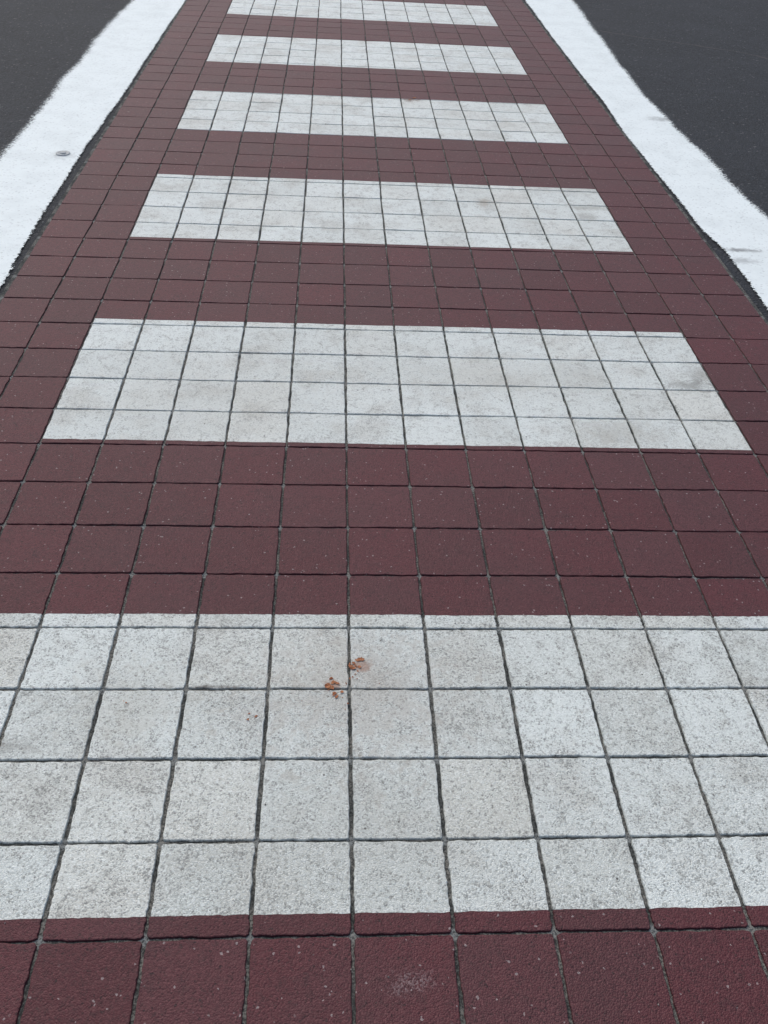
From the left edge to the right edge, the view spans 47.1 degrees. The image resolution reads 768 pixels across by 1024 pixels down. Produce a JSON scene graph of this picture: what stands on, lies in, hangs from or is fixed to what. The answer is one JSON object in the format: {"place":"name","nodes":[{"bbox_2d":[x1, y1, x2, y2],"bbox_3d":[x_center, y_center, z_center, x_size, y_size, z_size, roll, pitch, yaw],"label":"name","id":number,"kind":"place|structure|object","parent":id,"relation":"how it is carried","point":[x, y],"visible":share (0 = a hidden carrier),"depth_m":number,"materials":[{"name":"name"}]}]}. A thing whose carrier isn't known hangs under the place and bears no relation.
{"place":"outdoors","nodes":[
{"label":"outdoors","id":0,"kind":"place"},
{"bbox_2d":[0,0,767,320],"bbox_3d":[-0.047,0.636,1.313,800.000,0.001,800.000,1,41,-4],"label":"asphalt road","id":1,"kind":"structure","parent":0,"point":[697,70],"depth_m":5.16,"materials":[{"name":"grey asphalt"}]},
{"bbox_2d":[0,0,184,285],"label":"white edge line","id":2,"kind":"object","parent":1,"relation":"on","point":[35,169],"visible":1,"depth_m":4.07,"materials":[{"name":"paint"}]},
{"bbox_2d":[56,151,69,155],"bbox_3d":[-1.357,-1.519,3.725,0.060,0.007,0.060,1,41,-4],"label":"survey nail","id":3,"kind":"object","parent":2,"relation":"on","point":[62,153],"visible":1,"depth_m":3.72,"materials":[{"name":"metal"}]},
{"bbox_2d":[0,0,767,1023],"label":"red paver crosswalk","id":4,"kind":"structure","parent":1,"relation":"on","point":[160,526],"depth_m":2.08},
{"bbox_2d":[227,0,497,25],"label":"white crosswalk stripe","id":5,"kind":"object","parent":4,"relation":"on","point":[417,12],"visible":1,"depth_m":6.10,"materials":[{"name":"paint"}]},
{"bbox_2d":[207,35,526,74],"bbox_3d":[-0.100,-2.713,5.222,1.821,0.006,0.626,1,41,-4],"label":"white crosswalk stripe","id":6,"kind":"object","parent":4,"relation":"on","point":[277,49],"visible":1,"depth_m":5.20,"materials":[{"name":"paint"}]},
{"bbox_2d":[177,90,567,143],"bbox_3d":[-0.052,-1.940,4.319,1.821,0.006,0.617,1,41,-4],"label":"white crosswalk stripe","id":7,"kind":"object","parent":4,"relation":"on","point":[233,108],"visible":1,"depth_m":4.30,"materials":[{"name":"paint"}]},
{"bbox_2d":[130,174,632,251],"bbox_3d":[-0.005,-1.165,3.414,1.822,0.006,0.622,1,41,-4],"label":"white crosswalk stripe","id":8,"kind":"object","parent":4,"relation":"on","point":[160,213],"visible":1,"depth_m":3.39,"materials":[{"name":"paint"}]},
{"bbox_2d":[0,613,767,919],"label":"white crosswalk stripe","id":9,"kind":"object","parent":4,"relation":"on","point":[211,801],"visible":1,"depth_m":1.53,"materials":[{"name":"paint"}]},
{"bbox_2d":[2,80,765,1005],"bbox_3d":[0.013,-0.764,2.940,2.416,0.003,4.822,1,41,-4],"label":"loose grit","id":10,"kind":"object","parent":4,"relation":"on","point":[316,362],"visible":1,"depth_m":2.21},
{"bbox_2d":[43,318,750,449],"bbox_3d":[0.043,-0.373,2.489,1.822,0.006,0.624,1,41,-4],"label":"white crosswalk stripe","id":11,"kind":"object","parent":4,"relation":"on","point":[202,408],"visible":1,"depth_m":2.45,"materials":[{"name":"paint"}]},
{"bbox_2d":[525,0,767,306],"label":"white edge line","id":12,"kind":"object","parent":1,"relation":"on","point":[728,218],"visible":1,"depth_m":4.13,"materials":[{"name":"paint"}]}
]}

